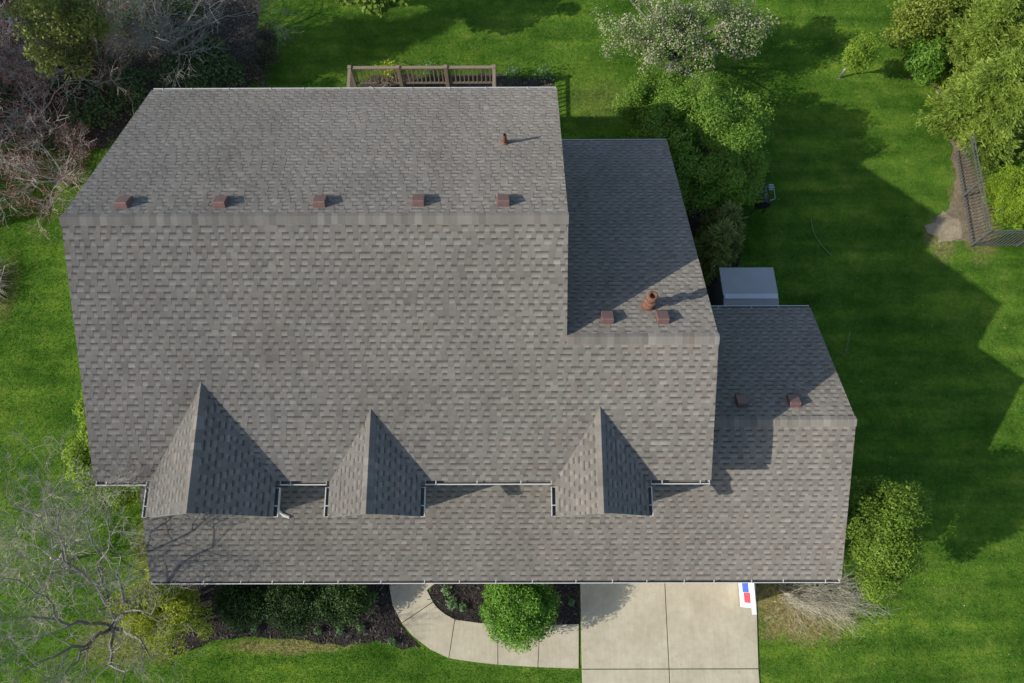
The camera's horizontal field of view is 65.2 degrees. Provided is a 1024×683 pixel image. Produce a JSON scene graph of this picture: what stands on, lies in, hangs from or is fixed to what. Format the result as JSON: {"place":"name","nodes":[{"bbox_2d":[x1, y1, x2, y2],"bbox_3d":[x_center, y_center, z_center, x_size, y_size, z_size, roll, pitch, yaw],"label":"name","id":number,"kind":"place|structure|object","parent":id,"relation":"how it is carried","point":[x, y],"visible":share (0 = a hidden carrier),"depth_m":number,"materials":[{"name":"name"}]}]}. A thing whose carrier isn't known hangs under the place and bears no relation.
{"place":"outdoors","nodes":[
{"label":"outdoors","id":0,"kind":"place"},
{"bbox_2d":[389,584,578,668],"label":"front path","id":1,"kind":"structure","parent":0,"point":[431,626],"depth_m":22.47,"materials":[{"name":"concrete"}]},
{"bbox_2d":[0,0,1023,682],"bbox_3d":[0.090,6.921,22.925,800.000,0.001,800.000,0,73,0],"label":"ground","id":2,"kind":"structure","parent":0,"point":[976,322],"depth_m":25.13,"materials":[{"name":"green plant"}]},
{"bbox_2d":[0,256,17,309],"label":"dry grass clump","id":3,"kind":"object","parent":2,"relation":"on","point":[2,283],"visible":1,"depth_m":25.30,"materials":[{"name":"beige plant"}]},
{"bbox_2d":[0,499,95,644],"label":"bare tree","id":4,"kind":"object","parent":2,"relation":"on","point":[23,549],"visible":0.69,"depth_m":21.51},
{"bbox_2d":[0,83,99,241],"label":"redbud tree","id":5,"kind":"object","parent":2,"relation":"on","point":[63,176],"visible":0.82,"depth_m":25.00,"materials":[{"name":"brown plant"}]},
{"bbox_2d":[61,387,100,500],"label":"side shrub","id":6,"kind":"object","parent":2,"relation":"on","point":[81,443],"visible":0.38,"depth_m":22.58,"materials":[{"name":"green plant"}]},
{"bbox_2d":[0,419,209,682],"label":"bare tree","id":7,"kind":"object","parent":2,"relation":"on","point":[112,628],"visible":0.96,"depth_m":19.18,"materials":[{"name":"grey plant"}]},
{"bbox_2d":[89,486,139,513],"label":"side shrub","id":8,"kind":"object","parent":2,"relation":"on","point":[129,499],"visible":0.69,"depth_m":22.65,"materials":[{"name":"green plant"}]},
{"bbox_2d":[238,20,281,87],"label":"plum shrub","id":9,"kind":"object","parent":2,"relation":"on","point":[265,35],"visible":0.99,"depth_m":27.30,"materials":[{"name":"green plant"}]},
{"bbox_2d":[0,0,555,150],"bbox_3d":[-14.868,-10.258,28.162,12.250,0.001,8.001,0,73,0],"label":"leaf litter bed","id":10,"kind":"object","parent":2,"relation":"on","point":[241,43],"visible":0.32,"depth_m":28.08,"materials":[{"name":"brown plant"}]},
{"bbox_2d":[0,10,21,53],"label":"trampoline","id":11,"kind":"object","parent":10,"relation":"on","point":[5,19],"visible":0.24,"depth_m":27.52,"materials":[{"name":"grey"}]},
{"bbox_2d":[0,36,24,130],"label":"dark shrub","id":12,"kind":"object","parent":10,"relation":"on","point":[8,92],"visible":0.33,"depth_m":26.83,"materials":[{"name":"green plant"}]},
{"bbox_2d":[0,0,37,124],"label":"redbud tree","id":13,"kind":"object","parent":10,"relation":"on","point":[3,60],"visible":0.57,"depth_m":25.72,"materials":[{"name":"purple plant"}]},
{"bbox_2d":[7,33,80,96],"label":"dark shrub","id":14,"kind":"object","parent":10,"relation":"on","point":[54,81],"visible":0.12,"depth_m":27.05,"materials":[{"name":"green plant"}]},
{"bbox_2d":[9,105,97,158],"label":"dark shrub","id":15,"kind":"object","parent":10,"relation":"on","point":[52,143],"visible":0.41,"depth_m":26.54,"materials":[{"name":"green plant"}]},
{"bbox_2d":[0,0,128,106],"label":"olive tree","id":16,"kind":"object","parent":10,"relation":"on","point":[38,8],"visible":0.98,"depth_m":23.36,"materials":[{"name":"green plant"}]},
{"bbox_2d":[0,17,138,188],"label":"redbud tree","id":17,"kind":"object","parent":10,"relation":"on","point":[30,116],"visible":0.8,"depth_m":25.16,"materials":[{"name":"brown plant"}]},
{"bbox_2d":[0,0,174,121],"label":"redbud tree","id":18,"kind":"object","parent":10,"relation":"on","point":[61,75],"visible":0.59,"depth_m":25.15,"materials":[{"name":"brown plant"}]},
{"bbox_2d":[58,46,157,130],"bbox_3d":[-13.273,-8.424,26.825,3.642,1.547,3.262,0,73,0],"label":"dark shrub","id":19,"kind":"object","parent":10,"relation":"on","point":[127,81],"visible":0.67,"depth_m":26.47,"materials":[{"name":"green plant"}]},
{"bbox_2d":[99,0,202,44],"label":"dark shrub","id":20,"kind":"object","parent":10,"relation":"on","point":[182,6],"visible":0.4,"depth_m":27.39,"materials":[{"name":"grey plant"}]},
{"bbox_2d":[52,0,302,87],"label":"bare tree","id":21,"kind":"object","parent":10,"relation":"on","point":[166,46],"visible":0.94,"depth_m":25.59,"materials":[{"name":"grey plant"}]},
{"bbox_2d":[153,35,249,87],"bbox_3d":[-10.638,-9.130,27.112,3.068,1.383,2.538,-26,75,-7],"label":"dark shrub","id":22,"kind":"object","parent":10,"relation":"on","point":[218,70],"visible":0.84,"depth_m":26.91,"materials":[{"name":"green plant"}]},
{"bbox_2d":[156,584,420,654],"bbox_3d":[-6.440,7.587,22.741,7.802,0.001,2.447,0,73,0],"label":"mulch bed","id":23,"kind":"object","parent":2,"relation":"on","point":[369,625],"visible":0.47,"depth_m":22.59,"materials":[{"name":"brown wood"}]},
{"bbox_2d":[107,567,184,643],"bbox_3d":[-9.715,7.115,21.600,1.988,2.519,1.933,30,76,9],"label":"gold shrub","id":24,"kind":"object","parent":23,"relation":"on","point":[143,622],"visible":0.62,"depth_m":20.89,"materials":[{"name":"green plant"}]},
{"bbox_2d":[149,584,215,660],"bbox_3d":[-8.720,7.454,21.531,1.449,2.444,2.293,0,73,0],"label":"gold shrub","id":25,"kind":"object","parent":23,"relation":"on","point":[186,598],"visible":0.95,"depth_m":20.98,"materials":[{"name":"green plant"}]},
{"bbox_2d":[210,584,271,633],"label":"yew shrub","id":26,"kind":"object","parent":23,"relation":"on","point":[233,600],"visible":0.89,"depth_m":21.81,"materials":[{"name":"green plant"}]},
{"bbox_2d":[251,624,258,632],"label":"bed plant","id":27,"kind":"object","parent":23,"relation":"on","point":[254,631],"visible":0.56,"depth_m":22.46,"materials":[{"name":"green plant"}]},
{"bbox_2d":[256,584,316,640],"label":"yew shrub","id":28,"kind":"object","parent":23,"relation":"on","point":[291,593],"visible":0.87,"depth_m":21.83,"materials":[{"name":"green plant"}]},
{"bbox_2d":[313,626,321,634],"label":"bed plant","id":29,"kind":"object","parent":23,"relation":"on","point":[317,631],"visible":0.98,"depth_m":22.44,"materials":[{"name":"green plant"}]},
{"bbox_2d":[336,625,344,635],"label":"bed plant","id":30,"kind":"object","parent":23,"relation":"on","point":[338,631],"visible":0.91,"depth_m":22.43,"materials":[{"name":"green plant"}]},
{"bbox_2d":[307,584,374,628],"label":"yew shrub","id":31,"kind":"object","parent":23,"relation":"on","point":[350,604],"visible":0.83,"depth_m":21.82,"materials":[{"name":"green plant"}]},
{"bbox_2d":[355,623,365,633],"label":"bed plant","id":32,"kind":"object","parent":23,"relation":"on","point":[361,627],"visible":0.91,"depth_m":22.45,"materials":[{"name":"green plant"}]},
{"bbox_2d":[365,591,378,604],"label":"bed plant","id":33,"kind":"object","parent":23,"relation":"on","point":[373,594],"visible":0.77,"depth_m":22.71,"materials":[{"name":"green plant"}]},
{"bbox_2d":[387,635,396,645],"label":"bed plant","id":34,"kind":"object","parent":23,"relation":"on","point":[391,639],"visible":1,"depth_m":22.35,"materials":[{"name":"green plant"}]},
{"bbox_2d":[334,0,408,17],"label":"leafy tree","id":35,"kind":"object","parent":2,"relation":"on","point":[375,7],"visible":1,"depth_m":25.42,"materials":[{"name":"green plant"}]},
{"bbox_2d":[374,54,397,81],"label":"deck plant","id":36,"kind":"object","parent":2,"relation":"on","point":[388,73],"visible":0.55,"depth_m":27.49,"materials":[{"name":"plant"}]},
{"bbox_2d":[347,64,496,87],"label":"fence","id":37,"kind":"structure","parent":2,"relation":"on","point":[354,83],"depth_m":26.31,"materials":[{"name":"brown wood"}]},
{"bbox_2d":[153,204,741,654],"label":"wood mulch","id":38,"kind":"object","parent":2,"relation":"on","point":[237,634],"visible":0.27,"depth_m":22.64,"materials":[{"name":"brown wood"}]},
{"bbox_2d":[360,73,554,86],"bbox_3d":[-2.044,-7.096,27.157,7.179,0.001,4.684,0,73,0],"label":"bed","id":39,"kind":"object","parent":2,"relation":"on","point":[499,78],"visible":0.19,"depth_m":27.73,"materials":[{"name":"brown plant"}]},
{"bbox_2d":[415,58,442,85],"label":"deck plant","id":40,"kind":"object","parent":39,"relation":"on","point":[426,70],"visible":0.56,"depth_m":27.49,"materials":[{"name":"green plant"}]},
{"bbox_2d":[502,55,529,85],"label":"deck plant","id":41,"kind":"object","parent":39,"relation":"on","point":[513,72],"visible":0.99,"depth_m":27.45,"materials":[{"name":"green plant"}]},
{"bbox_2d":[532,59,557,85],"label":"deck plant","id":42,"kind":"object","parent":39,"relation":"on","point":[548,72],"visible":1,"depth_m":27.46,"materials":[{"name":"green plant"}]},
{"bbox_2d":[59,87,856,583],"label":"house","id":43,"kind":"structure","parent":2,"relation":"on","point":[421,335],"depth_m":18.28,"materials":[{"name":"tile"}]},
{"bbox_2d":[429,583,579,624],"bbox_3d":[-0.243,7.231,22.824,4.353,0.001,1.650,0,73,0],"label":"mulch bed","id":44,"kind":"object","parent":2,"relation":"on","point":[565,594],"visible":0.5,"depth_m":22.78,"materials":[{"name":"brown wood"}]},
{"bbox_2d":[440,585,452,595],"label":"bed plant","id":45,"kind":"object","parent":44,"relation":"on","point":[447,591],"visible":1,"depth_m":22.74,"materials":[{"name":"green plant"}]},
{"bbox_2d":[445,596,457,611],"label":"bed plant","id":46,"kind":"object","parent":44,"relation":"on","point":[454,604],"visible":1,"depth_m":22.64,"materials":[{"name":"green plant"}]},
{"bbox_2d":[459,602,466,611],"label":"bed plant","id":47,"kind":"object","parent":44,"relation":"on","point":[462,607],"visible":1,"depth_m":22.61,"materials":[{"name":"green plant"}]},
{"bbox_2d":[477,584,561,654],"bbox_3d":[0.217,7.228,21.755,2.299,2.086,2.347,0,73,0],"label":"round shrub","id":48,"kind":"object","parent":44,"relation":"on","point":[539,599],"visible":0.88,"depth_m":21.21,"materials":[{"name":"green plant"}]},
{"bbox_2d":[568,598,574,605],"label":"bed plant","id":49,"kind":"object","parent":44,"relation":"on","point":[571,602],"visible":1,"depth_m":22.64,"materials":[{"name":"green plant"}]},
{"bbox_2d":[607,71,690,136],"bbox_3d":[4.406,-7.602,25.918,2.789,2.677,2.202,0,73,0],"label":"leafy shrub","id":50,"kind":"object","parent":2,"relation":"on","point":[634,106],"visible":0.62,"depth_m":25.33,"materials":[{"name":"green plant"}]},
{"bbox_2d":[590,0,779,91],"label":"blossom tree","id":51,"kind":"object","parent":2,"relation":"on","point":[699,45],"visible":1,"depth_m":25.34,"materials":[{"name":"grey plant"}]},
{"bbox_2d":[627,71,775,218],"bbox_3d":[5.831,-6.140,24.913,4.502,3.731,5.076,0,73,0],"label":"leafy tree","id":52,"kind":"object","parent":2,"relation":"on","point":[733,130],"visible":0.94,"depth_m":23.91,"materials":[{"name":"green plant"}]},
{"bbox_2d":[684,205,739,296],"bbox_3d":[5.715,-2.717,25.804,3.324,0.001,5.809,0,73,0],"label":"side bed","id":53,"kind":"object","parent":2,"relation":"on","point":[696,227],"visible":0.08,"depth_m":26.10,"materials":[{"name":"brown soil"}]},
{"bbox_2d":[694,216,737,285],"bbox_3d":[6.205,-2.877,24.328,1.829,2.931,1.620,-43,78,-12],"label":"arborvitae","id":54,"kind":"object","parent":53,"relation":"on","point":[713,249],"visible":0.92,"depth_m":23.89,"materials":[{"name":"green plant"}]},
{"bbox_2d":[692,199,748,266],"bbox_3d":[6.538,-3.508,24.629,1.716,2.718,1.745,20,74,6],"label":"arborvitae","id":55,"kind":"object","parent":53,"relation":"on","point":[729,211],"visible":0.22,"depth_m":24.26,"materials":[{"name":"green plant"}]},
{"bbox_2d":[709,267,778,305],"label":"storage shed","id":56,"kind":"structure","parent":2,"relation":"on","point":[747,286],"depth_m":23.44,"materials":[{"name":"plastic"}]},
{"bbox_2d":[750,183,775,213],"bbox_3d":[8.095,-4.619,25.879,0.680,0.958,0.780,0,73,0],"label":"barrel grill","id":57,"kind":"object","parent":2,"relation":"on","point":[766,203],"visible":0.75,"depth_m":25.48,"materials":[{"name":"black metal"}]},
{"bbox_2d":[654,5,1019,681],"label":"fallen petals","id":58,"kind":"object","parent":2,"relation":"on","point":[895,382],"visible":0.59,"depth_m":24.84,"materials":[{"name":"white plant"}]},
{"bbox_2d":[760,560,933,675],"bbox_3d":[9.251,7.545,22.125,4.768,1.046,3.390,0,73,0],"label":"twiggy shrub","id":59,"kind":"object","parent":2,"relation":"on","point":[800,601],"visible":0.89,"depth_m":22.27,"materials":[{"name":"beige plant"}]},
{"bbox_2d":[839,29,883,78],"bbox_3d":[11.256,-9.142,26.420,1.148,2.519,1.445,36,77,10],"label":"young tree","id":60,"kind":"object","parent":2,"relation":"on","point":[866,48],"visible":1,"depth_m":25.77,"materials":[{"name":"green plant"}]},
{"bbox_2d":[843,475,932,605],"bbox_3d":[9.532,5.293,21.296,2.580,4.004,3.291,0,73,0],"label":"leafy shrub","id":61,"kind":"object","parent":2,"relation":"on","point":[893,565],"visible":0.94,"depth_m":20.11,"materials":[{"name":"green plant"}]},
{"bbox_2d":[877,0,965,50],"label":"yellow tree","id":62,"kind":"object","parent":2,"relation":"on","point":[919,18],"visible":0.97,"depth_m":26.40,"materials":[{"name":"green plant"}]},
{"bbox_2d":[904,34,949,85],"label":"bright shrub","id":63,"kind":"object","parent":2,"relation":"on","point":[925,58],"visible":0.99,"depth_m":26.42,"materials":[{"name":"green plant"}]},
{"bbox_2d":[905,0,996,60],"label":"feathery evergreen","id":64,"kind":"object","parent":2,"relation":"on","point":[961,12],"visible":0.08,"depth_m":27.04,"materials":[{"name":"green plant"}]},
{"bbox_2d":[931,83,990,242],"bbox_3d":[14.603,-6.068,26.781,1.852,0.001,6.039,0,73,0],"label":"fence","id":65,"kind":"object","parent":2,"relation":"on","point":[961,217],"visible":0.49,"depth_m":26.33,"materials":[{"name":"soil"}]},
{"bbox_2d":[925,211,961,241],"bbox_3d":[14.125,-3.658,26.051,1.162,0.001,1.042,-36,76,-10],"label":"sand patch","id":66,"kind":"object","parent":65,"relation":"on","point":[948,225],"visible":1,"depth_m":26.06,"materials":[{"name":"beige sand"}]},
{"bbox_2d":[911,45,1023,151],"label":"feathery evergreen","id":67,"kind":"object","parent":65,"relation":"on","point":[990,77],"visible":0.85,"depth_m":25.38,"materials":[{"name":"green plant"}]},
{"bbox_2d":[918,0,1023,87],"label":"feathery evergreen","id":68,"kind":"object","parent":2,"relation":"on","point":[980,29],"visible":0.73,"depth_m":25.65,"materials":[{"name":"green plant"}]},
{"bbox_2d":[942,20,1023,89],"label":"feathery evergreen","id":69,"kind":"object","parent":2,"relation":"on","point":[1001,46],"visible":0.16,"depth_m":25.05,"materials":[{"name":"green plant"}]},
{"bbox_2d":[943,82,1023,171],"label":"feathery evergreen","id":70,"kind":"object","parent":2,"relation":"on","point":[1008,117],"visible":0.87,"depth_m":25.68,"materials":[{"name":"green plant"}]},
{"bbox_2d":[955,133,1023,246],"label":"iron fence","id":71,"kind":"object","parent":2,"relation":"on","point":[990,232],"visible":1,"depth_m":25.58,"materials":[{"name":"black metal"}]},
{"bbox_2d":[981,164,1023,229],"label":"clipped hedge","id":72,"kind":"object","parent":2,"relation":"on","point":[1002,188],"visible":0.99,"depth_m":25.12,"materials":[{"name":"green plant"}]},
{"bbox_2d":[580,583,758,682],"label":"driveway","id":73,"kind":"structure","parent":0,"point":[625,627],"depth_m":22.48,"materials":[{"name":"concrete"}]},
{"bbox_2d":[739,583,756,613],"bbox_3d":[6.459,6.905,22.129,0.100,1.414,1.151,0,73,0],"label":"yard sign","id":74,"kind":"object","parent":73,"relation":"on","point":[747,595],"visible":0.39,"depth_m":21.83,"materials":[{"name":"white plastic"}]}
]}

